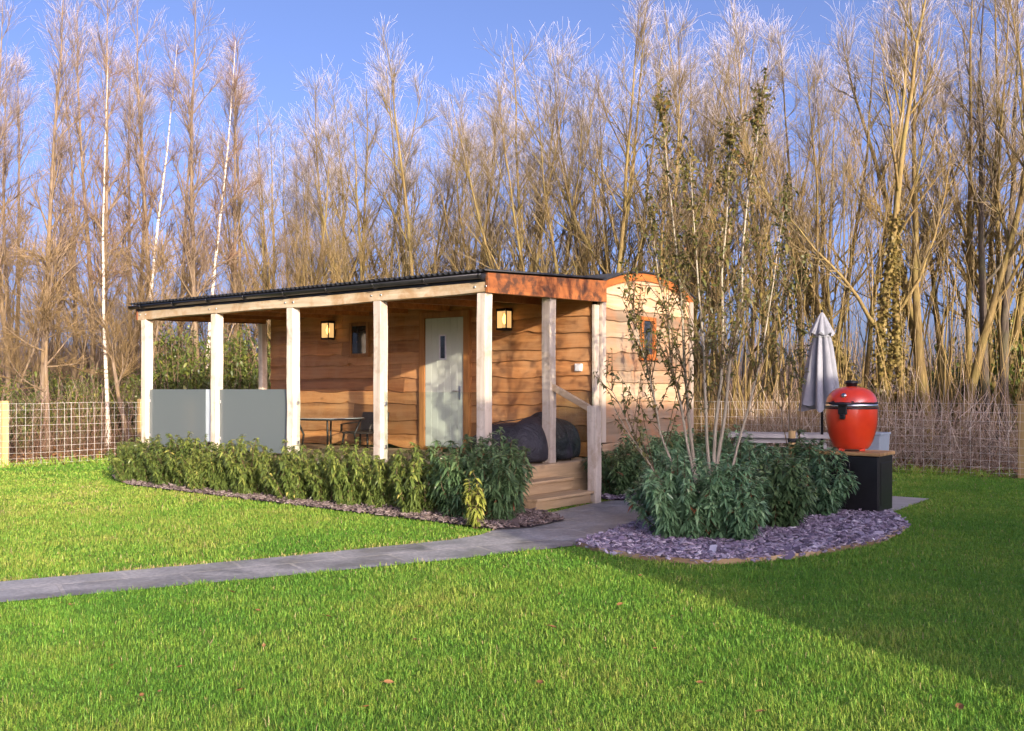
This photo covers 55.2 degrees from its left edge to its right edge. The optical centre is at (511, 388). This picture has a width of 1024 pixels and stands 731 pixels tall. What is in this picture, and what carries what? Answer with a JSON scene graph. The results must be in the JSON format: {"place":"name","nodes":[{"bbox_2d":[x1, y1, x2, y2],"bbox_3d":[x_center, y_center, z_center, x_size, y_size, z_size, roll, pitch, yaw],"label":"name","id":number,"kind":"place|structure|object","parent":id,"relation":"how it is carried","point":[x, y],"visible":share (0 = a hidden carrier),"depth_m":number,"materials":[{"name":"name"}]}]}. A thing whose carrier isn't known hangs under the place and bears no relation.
{"place":"outdoors","nodes":[
{"label":"outdoors","id":0,"kind":"place"},
{"bbox_2d":[0,500,642,601],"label":"path","id":1,"kind":"structure","parent":0,"point":[574,525],"depth_m":8.55,"materials":[{"name":"grey concrete"}]},
{"bbox_2d":[112,474,564,528],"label":"slate chippings","id":2,"kind":"object","parent":0,"point":[538,516],"visible":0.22,"depth_m":11.64,"materials":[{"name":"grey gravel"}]},
{"bbox_2d":[216,434,272,494],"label":"laurel shrub","id":3,"kind":"object","parent":2,"relation":"on","point":[238,471],"visible":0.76,"depth_m":13.46,"materials":[{"name":"green plant"}]},
{"bbox_2d":[259,439,318,499],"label":"laurel shrub","id":4,"kind":"object","parent":2,"relation":"on","point":[295,486],"visible":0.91,"depth_m":12.79,"materials":[{"name":"green plant"}]},
{"bbox_2d":[301,450,343,501],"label":"laurel shrub","id":5,"kind":"object","parent":2,"relation":"on","point":[315,481],"visible":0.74,"depth_m":12.55,"materials":[{"name":"green plant"}]},
{"bbox_2d":[321,437,372,505],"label":"laurel shrub","id":6,"kind":"object","parent":2,"relation":"on","point":[346,476],"visible":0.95,"depth_m":12.16,"materials":[{"name":"green plant"}]},
{"bbox_2d":[358,455,397,508],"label":"laurel shrub","id":7,"kind":"object","parent":2,"relation":"on","point":[380,494],"visible":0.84,"depth_m":11.94,"materials":[{"name":"green plant"}]},
{"bbox_2d":[387,442,445,512],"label":"laurel shrub","id":8,"kind":"object","parent":2,"relation":"on","point":[413,495],"visible":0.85,"depth_m":11.49,"materials":[{"name":"green plant"}]},
{"bbox_2d":[422,434,488,512],"bbox_3d":[-0.707,1.008,11.615,0.837,0.953,0.714,0,0,-31],"label":"laurel shrub","id":9,"kind":"object","parent":2,"relation":"on","point":[432,478],"visible":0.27,"depth_m":11.50,"materials":[{"name":"green plant"}]},
{"bbox_2d":[434,448,487,519],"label":"laurel shrub","id":10,"kind":"object","parent":2,"relation":"on","point":[453,487],"visible":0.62,"depth_m":11.01,"materials":[{"name":"green plant"}]},
{"bbox_2d":[462,443,526,521],"bbox_3d":[-0.190,1.042,10.938,0.812,0.885,0.748,0,0,40],"label":"laurel shrub","id":11,"kind":"object","parent":2,"relation":"on","point":[499,505],"visible":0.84,"depth_m":10.78,"materials":[{"name":"green plant"}]},
{"bbox_2d":[479,439,536,514],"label":"laurel shrub","id":12,"kind":"object","parent":2,"relation":"on","point":[527,471],"visible":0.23,"depth_m":11.36,"materials":[{"name":"green plant"}]},
{"bbox_2d":[2,390,1017,478],"bbox_3d":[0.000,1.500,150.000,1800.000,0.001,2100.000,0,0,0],"label":"ground","id":13,"kind":"structure","parent":0,"point":[93,458],"depth_m":20.85,"materials":[{"name":"green plant"}]},
{"bbox_2d":[0,41,44,438],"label":"alder tree","id":14,"kind":"object","parent":13,"relation":"on","point":[7,374],"visible":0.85,"depth_m":25.80,"materials":[{"name":"brown plant"}]},
{"bbox_2d":[0,368,51,453],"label":"evergreen bush","id":15,"kind":"object","parent":13,"relation":"on","point":[15,398],"visible":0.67,"depth_m":22.42,"materials":[{"name":"green plant"}]},
{"bbox_2d":[0,0,64,266],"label":"alder tree","id":16,"kind":"object","parent":13,"relation":"on","point":[1,153],"visible":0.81,"depth_m":28.25,"materials":[{"name":"brown plant"}]},
{"bbox_2d":[0,46,65,402],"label":"alder tree","id":17,"kind":"object","parent":13,"relation":"on","point":[18,141],"visible":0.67,"depth_m":32.95,"materials":[{"name":"brown plant"}]},
{"bbox_2d":[0,227,84,423],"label":"sapling","id":18,"kind":"object","parent":13,"relation":"on","point":[36,364],"visible":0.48,"depth_m":25.00,"materials":[{"name":"brown plant"}]},
{"bbox_2d":[0,225,105,452],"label":"stooping tree","id":19,"kind":"object","parent":13,"relation":"on","point":[46,318],"visible":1,"depth_m":22.52,"materials":[{"name":"brown plant"}]},
{"bbox_2d":[0,190,110,417],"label":"sapling","id":20,"kind":"object","parent":13,"relation":"on","point":[40,332],"visible":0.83,"depth_m":23.83,"materials":[{"name":"brown plant"}]},
{"bbox_2d":[9,0,104,448],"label":"alder tree","id":21,"kind":"object","parent":13,"relation":"on","point":[53,174],"visible":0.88,"depth_m":23.89,"materials":[{"name":"brown plant"}]},
{"bbox_2d":[31,47,101,419],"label":"alder tree","id":22,"kind":"object","parent":13,"relation":"on","point":[64,264],"visible":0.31,"depth_m":30.20,"materials":[{"name":"brown plant"}]},
{"bbox_2d":[0,220,139,442],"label":"sapling","id":23,"kind":"object","parent":13,"relation":"on","point":[28,313],"visible":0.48,"depth_m":26.45,"materials":[{"name":"brown plant"}]},
{"bbox_2d":[0,399,140,467],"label":"wire fence","id":24,"kind":"object","parent":13,"relation":"on","point":[4,447],"visible":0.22,"depth_m":18.86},
{"bbox_2d":[42,365,100,448],"bbox_3d":[-10.771,0.481,23.962,1.186,2.120,1.523,0,0,23],"label":"evergreen bush","id":25,"kind":"object","parent":13,"relation":"on","point":[73,393],"visible":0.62,"depth_m":23.86,"materials":[{"name":"green plant"}]},
{"bbox_2d":[28,0,147,438],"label":"alder tree","id":26,"kind":"object","parent":13,"relation":"on","point":[79,132],"visible":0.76,"depth_m":28.05,"materials":[{"name":"brown plant"}]},
{"bbox_2d":[62,52,139,447],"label":"birch tree","id":27,"kind":"object","parent":13,"relation":"on","point":[104,287],"visible":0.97,"depth_m":24.11,"materials":[{"name":"white plant"}]},
{"bbox_2d":[50,240,182,441],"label":"sapling","id":28,"kind":"object","parent":13,"relation":"on","point":[137,334],"visible":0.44,"depth_m":27.87,"materials":[{"name":"brown plant"}]},
{"bbox_2d":[96,361,140,443],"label":"evergreen bush","id":29,"kind":"object","parent":13,"relation":"on","point":[128,394],"visible":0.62,"depth_m":25.38,"materials":[{"name":"green plant"}]},
{"bbox_2d":[56,229,192,445],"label":"leaning tree","id":30,"kind":"object","parent":13,"relation":"on","point":[106,324],"visible":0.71,"depth_m":24.15,"materials":[{"name":"brown plant"}]},
{"bbox_2d":[1,376,254,462],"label":"thicket stems","id":31,"kind":"object","parent":13,"relation":"on","point":[79,444],"visible":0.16,"depth_m":21.65,"materials":[{"name":"brown plant"}]},
{"bbox_2d":[85,38,187,420],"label":"alder tree","id":32,"kind":"object","parent":13,"relation":"on","point":[127,151],"visible":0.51,"depth_m":32.97,"materials":[{"name":"brown plant"}]},
{"bbox_2d":[79,0,201,387],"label":"alder tree","id":33,"kind":"object","parent":13,"relation":"on","point":[140,129],"visible":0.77,"depth_m":29.18,"materials":[{"name":"brown plant"}]},
{"bbox_2d":[117,27,213,298],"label":"birch tree","id":34,"kind":"object","parent":13,"relation":"on","point":[158,212],"visible":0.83,"depth_m":27.34,"materials":[{"name":"white plant"}]},
{"bbox_2d":[129,322,225,412],"bbox_3d":[-8.232,-0.163,24.116,2.457,3.419,1.913,0,0,27],"label":"evergreen bush","id":35,"kind":"object","parent":13,"relation":"on","point":[168,370],"visible":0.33,"depth_m":23.87,"materials":[{"name":"green plant"}]},
{"bbox_2d":[135,0,241,373],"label":"alder tree","id":36,"kind":"object","parent":13,"relation":"on","point":[192,232],"visible":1,"depth_m":26.59,"materials":[{"name":"brown plant"}]},
{"bbox_2d":[110,209,270,382],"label":"sapling","id":37,"kind":"object","parent":13,"relation":"on","point":[146,256],"visible":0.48,"depth_m":27.30,"materials":[{"name":"brown plant"}]},
{"bbox_2d":[176,22,283,364],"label":"alder tree","id":38,"kind":"object","parent":13,"relation":"on","point":[235,112],"visible":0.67,"depth_m":30.96,"materials":[{"name":"brown plant"}]},
{"bbox_2d":[186,22,273,387],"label":"birch tree","id":39,"kind":"object","parent":13,"relation":"on","point":[220,213],"visible":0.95,"depth_m":29.11,"materials":[{"name":"white plant"}]},
{"bbox_2d":[203,323,270,388],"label":"evergreen bush","id":40,"kind":"object","parent":13,"relation":"on","point":[234,374],"visible":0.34,"depth_m":25.76,"materials":[{"name":"green plant"}]},
{"bbox_2d":[169,205,307,371],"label":"sapling","id":41,"kind":"object","parent":13,"relation":"on","point":[277,263],"visible":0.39,"depth_m":30.00,"materials":[{"name":"brown plant"}]},
{"bbox_2d":[189,128,336,373],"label":"willow tree","id":42,"kind":"object","parent":13,"relation":"on","point":[264,196],"visible":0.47,"depth_m":31.80,"materials":[{"name":"brown plant"}]},
{"bbox_2d":[199,207,340,373],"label":"sapling","id":43,"kind":"object","parent":13,"relation":"on","point":[219,253],"visible":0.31,"depth_m":30.05,"materials":[{"name":"brown plant"}]},
{"bbox_2d":[248,126,372,287],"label":"willow tree","id":44,"kind":"object","parent":13,"relation":"on","point":[287,194],"visible":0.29,"depth_m":37.18,"materials":[{"name":"brown plant"}]},
{"bbox_2d":[194,96,427,341],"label":"willow tree","id":45,"kind":"object","parent":13,"relation":"on","point":[323,230],"visible":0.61,"depth_m":30.71,"materials":[{"name":"brown plant"}]},
{"bbox_2d":[285,186,400,286],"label":"golden willow","id":46,"kind":"object","parent":13,"relation":"on","point":[339,269],"visible":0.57,"depth_m":29.52,"materials":[{"name":"brown plant"}]},
{"bbox_2d":[269,55,457,287],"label":"willow tree","id":47,"kind":"object","parent":13,"relation":"on","point":[367,162],"visible":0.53,"depth_m":31.05,"materials":[{"name":"brown plant"}]},
{"bbox_2d":[289,94,448,283],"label":"willow tree","id":48,"kind":"object","parent":13,"relation":"on","point":[362,272],"visible":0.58,"depth_m":30.69,"materials":[{"name":"brown plant"}]},
{"bbox_2d":[279,79,489,281],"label":"willow tree","id":49,"kind":"object","parent":13,"relation":"on","point":[318,150],"visible":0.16,"depth_m":34.14,"materials":[{"name":"brown plant"}]},
{"bbox_2d":[319,57,509,279],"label":"willow tree","id":50,"kind":"object","parent":13,"relation":"on","point":[399,203],"visible":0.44,"depth_m":30.59,"materials":[{"name":"brown plant"}]},
{"bbox_2d":[302,109,541,279],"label":"willow tree","id":51,"kind":"object","parent":13,"relation":"on","point":[446,188],"visible":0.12,"depth_m":36.48,"materials":[{"name":"brown plant"}]},
{"bbox_2d":[341,14,539,277],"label":"willow tree","id":52,"kind":"object","parent":13,"relation":"on","point":[386,107],"visible":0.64,"depth_m":28.88,"materials":[{"name":"brown plant"}]},
{"bbox_2d":[406,165,515,273],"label":"golden willow","id":53,"kind":"object","parent":13,"relation":"on","point":[468,255],"visible":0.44,"depth_m":27.55,"materials":[{"name":"brown plant"}]},
{"bbox_2d":[374,117,571,277],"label":"willow tree","id":54,"kind":"object","parent":13,"relation":"on","point":[417,233],"visible":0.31,"depth_m":28.48,"materials":[{"name":"brown plant"}]},
{"bbox_2d":[0,318,997,423],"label":"woodland","id":55,"kind":"object","parent":13,"relation":"on","point":[139,373],"visible":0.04,"depth_m":42.79,"materials":[{"name":"brown plant"}]},
{"bbox_2d":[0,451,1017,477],"bbox_3d":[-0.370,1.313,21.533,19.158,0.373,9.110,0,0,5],"label":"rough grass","id":56,"kind":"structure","parent":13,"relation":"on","point":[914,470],"depth_m":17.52,"materials":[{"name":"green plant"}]},
{"bbox_2d":[410,25,614,273],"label":"willow tree","id":57,"kind":"object","parent":13,"relation":"on","point":[530,264],"visible":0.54,"depth_m":27.37,"materials":[{"name":"brown plant"}]},
{"bbox_2d":[424,27,643,275],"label":"willow tree","id":58,"kind":"object","parent":13,"relation":"on","point":[482,230],"visible":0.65,"depth_m":26.41,"materials":[{"name":"brown plant"}]},
{"bbox_2d":[458,0,738,278],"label":"willow tree","id":59,"kind":"object","parent":13,"relation":"on","point":[515,219],"visible":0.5,"depth_m":25.97,"materials":[{"name":"brown plant"}]},
{"bbox_2d":[498,0,710,274],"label":"willow tree","id":60,"kind":"object","parent":13,"relation":"on","point":[626,193],"visible":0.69,"depth_m":25.15,"materials":[{"name":"brown plant"}]},
{"bbox_2d":[559,157,705,274],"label":"golden willow","id":61,"kind":"object","parent":13,"relation":"on","point":[592,234],"visible":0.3,"depth_m":24.55,"materials":[{"name":"brown plant"}]},
{"bbox_2d":[473,0,805,408],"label":"willow tree","id":62,"kind":"object","parent":13,"relation":"on","point":[676,171],"visible":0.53,"depth_m":25.07,"materials":[{"name":"brown plant"}]},
{"bbox_2d":[519,46,788,292],"bbox_3d":[3.614,-4.037,25.484,7.248,11.195,6.412,0,0,15],"label":"willow tree","id":63,"kind":"object","parent":13,"relation":"on","point":[567,189],"visible":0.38,"depth_m":25.68,"materials":[{"name":"brown plant"}]},
{"bbox_2d":[562,44,778,317],"bbox_3d":[5.145,-4.714,31.256,8.004,12.594,6.807,0,0,4],"label":"willow tree","id":64,"kind":"object","parent":13,"relation":"on","point":[627,131],"visible":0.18,"depth_m":31.91,"materials":[{"name":"brown plant"}]},
{"bbox_2d":[594,0,768,436],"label":"willow tree","id":65,"kind":"object","parent":13,"relation":"on","point":[690,216],"visible":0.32,"depth_m":24.98,"materials":[{"name":"brown plant"}]},
{"bbox_2d":[562,4,851,431],"bbox_3d":[5.309,-3.868,25.176,6.920,10.889,5.885,0,0,40],"label":"willow tree","id":66,"kind":"object","parent":13,"relation":"on","point":[764,166],"visible":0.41,"depth_m":23.76,"materials":[{"name":"brown plant"}]},
{"bbox_2d":[632,85,799,437],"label":"golden willow","id":67,"kind":"object","parent":13,"relation":"on","point":[733,390],"visible":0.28,"depth_m":23.29,"materials":[{"name":"brown plant"}]},
{"bbox_2d":[503,221,1023,466],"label":"thicket stems","id":68,"kind":"object","parent":13,"relation":"on","point":[932,393],"visible":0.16,"depth_m":20.50,"materials":[{"name":"brown plant"}]},
{"bbox_2d":[700,125,842,447],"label":"golden willow","id":69,"kind":"object","parent":13,"relation":"on","point":[747,317],"visible":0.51,"depth_m":21.44,"materials":[{"name":"brown plant"}]},
{"bbox_2d":[676,51,867,422],"bbox_3d":[8.198,-4.780,31.062,5.476,12.711,6.417,0,0,34],"label":"willow tree","id":70,"kind":"object","parent":13,"relation":"on","point":[833,161],"visible":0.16,"depth_m":31.42,"materials":[{"name":"brown plant"}]},
{"bbox_2d":[696,80,884,429],"bbox_3d":[6.441,-2.696,22.245,4.641,8.480,5.228,0,0,-4],"label":"golden willow","id":71,"kind":"object","parent":13,"relation":"on","point":[856,246],"visible":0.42,"depth_m":22.43,"materials":[{"name":"brown plant"}]},
{"bbox_2d":[678,0,932,443],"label":"willow tree","id":72,"kind":"object","parent":13,"relation":"on","point":[816,221],"visible":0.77,"depth_m":21.83,"materials":[{"name":"brown plant"}]},
{"bbox_2d":[693,391,918,465],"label":"dead stems","id":73,"kind":"object","parent":13,"relation":"on","point":[701,419],"visible":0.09,"depth_m":20.53,"materials":[{"name":"brown plant"}]},
{"bbox_2d":[675,0,978,460],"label":"ivy clad tree","id":74,"kind":"object","parent":13,"relation":"on","point":[890,274],"visible":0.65,"depth_m":20.35,"materials":[{"name":"brown plant"}]},
{"bbox_2d":[751,90,922,444],"bbox_3d":[7.063,-2.624,21.218,3.657,8.331,3.800,0,0,17],"label":"golden willow","id":75,"kind":"object","parent":13,"relation":"on","point":[846,346],"visible":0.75,"depth_m":20.77,"materials":[{"name":"brown plant"}]},
{"bbox_2d":[697,401,1023,478],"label":"wire fence","id":76,"kind":"object","parent":13,"relation":"on","point":[1020,404],"visible":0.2,"depth_m":16.77,"materials":[{"name":"grey metal"}]},
{"bbox_2d":[710,366,1023,476],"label":"cut brash","id":77,"kind":"object","parent":13,"relation":"on","point":[956,446],"visible":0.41,"depth_m":18.15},
{"bbox_2d":[727,14,1023,388],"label":"willow tree","id":78,"kind":"object","parent":13,"relation":"on","point":[868,351],"visible":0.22,"depth_m":23.80,"materials":[{"name":"brown plant"}]},
{"bbox_2d":[790,77,990,412],"bbox_3d":[8.154,-2.696,22.266,5.228,8.480,4.641,0,0,22],"label":"golden willow","id":79,"kind":"object","parent":13,"relation":"on","point":[905,256],"visible":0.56,"depth_m":21.62,"materials":[{"name":"brown plant"}]},
{"bbox_2d":[796,0,1023,460],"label":"forked tree","id":80,"kind":"object","parent":13,"relation":"on","point":[914,307],"visible":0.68,"depth_m":20.77,"materials":[{"name":"brown plant"}]},
{"bbox_2d":[854,18,1022,366],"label":"willow tree","id":81,"kind":"object","parent":13,"relation":"on","point":[960,218],"visible":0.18,"depth_m":23.12,"materials":[{"name":"brown plant"}]},
{"bbox_2d":[864,0,1023,448],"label":"willow tree","id":82,"kind":"object","parent":13,"relation":"on","point":[970,254],"visible":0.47,"depth_m":21.69,"materials":[{"name":"brown plant"}]},
{"bbox_2d":[881,119,1023,454],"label":"golden willow","id":83,"kind":"object","parent":13,"relation":"on","point":[947,313],"visible":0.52,"depth_m":21.47,"materials":[{"name":"brown plant"}]},
{"bbox_2d":[907,0,1023,448],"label":"willow tree","id":84,"kind":"object","parent":13,"relation":"on","point":[997,317],"visible":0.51,"depth_m":21.29,"materials":[{"name":"brown plant"}]},
{"bbox_2d":[908,0,1023,460],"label":"dark stemmed tree","id":85,"kind":"object","parent":13,"relation":"on","point":[1005,309],"visible":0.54,"depth_m":20.77,"materials":[{"name":"brown plant"}]},
{"bbox_2d":[959,307,1023,436],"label":"evergreen bush","id":86,"kind":"object","parent":13,"relation":"on","point":[1014,375],"visible":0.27,"depth_m":22.09,"materials":[{"name":"plant"}]},
{"bbox_2d":[0,461,1023,730],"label":"lawn","id":87,"kind":"structure","parent":0,"point":[476,642],"depth_m":6.00,"materials":[{"name":"green plant"}]},
{"bbox_2d":[128,268,695,509],"bbox_3d":[-1.470,-0.159,16.383,8.490,3.318,5.708,0,0,38],"label":"timber cabin","id":88,"kind":"object","parent":87,"relation":"on","point":[425,360],"visible":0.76,"depth_m":15.13,"materials":[{"name":"brown wood"}]},
{"bbox_2d":[425,317,462,447],"bbox_3d":[-1.106,-0.108,15.897,0.832,2.096,0.107,0,0,38],"label":"door","id":89,"kind":"structure","parent":88,"relation":"in","point":[443,336],"depth_m":15.90,"materials":[{"name":"white paint"}]},
{"bbox_2d":[473,416,556,462],"bbox_3d":[0.026,0.687,13.447,1.076,0.625,1.017,0,0,-15],"label":"bean bag","id":90,"kind":"object","parent":88,"relation":"on","point":[528,432],"visible":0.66,"depth_m":13.09,"materials":[{"name":"grey fabric"}]},
{"bbox_2d":[0,0,1023,389],"label":"sky","id":91,"kind":"structure","parent":0,"point":[297,33],"materials":[{"name":"blue"}]},
{"bbox_2d":[890,480,928,510],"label":"patio","id":92,"kind":"structure","parent":0,"point":[898,502],"depth_m":12.93,"materials":[{"name":"grey stone"}]},
{"bbox_2d":[798,310,839,448],"bbox_3d":[4.915,0.112,15.497,0.669,2.745,0.665,0,0,-37],"label":"parasol","id":93,"kind":"object","parent":92,"relation":"on","point":[821,381],"visible":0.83,"depth_m":15.37,"materials":[{"name":"fabric"}]},
{"bbox_2d":[811,448,894,511],"bbox_3d":[4.123,1.117,11.850,0.820,0.742,0.586,0,0,38],"label":"grill cabinet","id":94,"kind":"object","parent":92,"relation":"on","point":[872,469],"visible":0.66,"depth_m":11.53,"materials":[{"name":"wood"}]},
{"bbox_2d":[825,380,877,450],"bbox_3d":[4.096,0.320,11.815,0.607,0.848,0.725,0,0,18],"label":"kamado grill","id":95,"kind":"object","parent":94,"relation":"on","point":[851,407],"visible":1,"depth_m":11.64,"materials":[{"name":"red ceramic"}]},
{"label":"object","id":96,"kind":"structure","parent":0,"visible":0},
{"bbox_2d":[624,449,724,538],"bbox_3d":[1.646,1.042,9.657,1.049,0.886,0.981,0,0,0],"label":"island shrub","id":97,"kind":"object","parent":96,"relation":"on","point":[665,501],"visible":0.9,"depth_m":9.44,"materials":[{"name":"green plant"}]},
{"bbox_2d":[593,67,807,492],"bbox_3d":[2.025,-0.951,10.463,2.365,4.923,1.362,0,0,0],"label":"multi stem tree","id":98,"kind":"object","parent":96,"relation":"on","point":[725,174],"visible":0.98,"depth_m":10.47,"materials":[{"name":"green plant"}]},
{"bbox_2d":[679,453,771,541],"bbox_3d":[2.142,1.053,9.550,0.929,0.865,0.978,0,0,34],"label":"island shrub","id":99,"kind":"object","parent":96,"relation":"on","point":[733,516],"visible":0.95,"depth_m":9.33,"materials":[{"name":"green plant"}]},
{"bbox_2d":[576,526,904,564],"bbox_3d":[3.012,1.475,9.951,4.786,0.050,1.617,0,0,-34],"label":"bed edging","id":100,"kind":"object","parent":96,"relation":"on","point":[700,561],"visible":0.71,"depth_m":8.60,"materials":[{"name":"metal"}]},
{"bbox_2d":[575,509,910,562],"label":"slate chippings","id":101,"kind":"object","parent":96,"relation":"on","point":[818,532],"visible":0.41,"depth_m":9.32,"materials":[{"name":"grey gravel"}]},
{"bbox_2d":[727,447,819,527],"bbox_3d":[2.761,1.042,10.398,1.018,0.886,1.079,0,0,29],"label":"island shrub","id":102,"kind":"object","parent":96,"relation":"on","point":[790,492],"visible":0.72,"depth_m":10.10,"materials":[{"name":"green plant"}]},
{"bbox_2d":[760,173,815,449],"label":"young tree","id":103,"kind":"object","parent":96,"relation":"on","point":[802,331],"visible":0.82,"depth_m":11.87,"materials":[{"name":"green plant"}]},
{"bbox_2d":[777,440,859,515],"bbox_3d":[3.480,1.042,11.380,1.049,0.886,0.981,0,0,-1],"label":"island shrub","id":104,"kind":"object","parent":96,"relation":"on","point":[832,497],"visible":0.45,"depth_m":11.19,"materials":[{"name":"green plant"}]},
{"label":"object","id":105,"kind":"structure","parent":0,"visible":0},
{"bbox_2d":[581,437,652,495],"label":"island shrub","id":106,"kind":"object","parent":105,"relation":"on","point":[619,475],"visible":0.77,"depth_m":13.27,"materials":[{"name":"green plant"}]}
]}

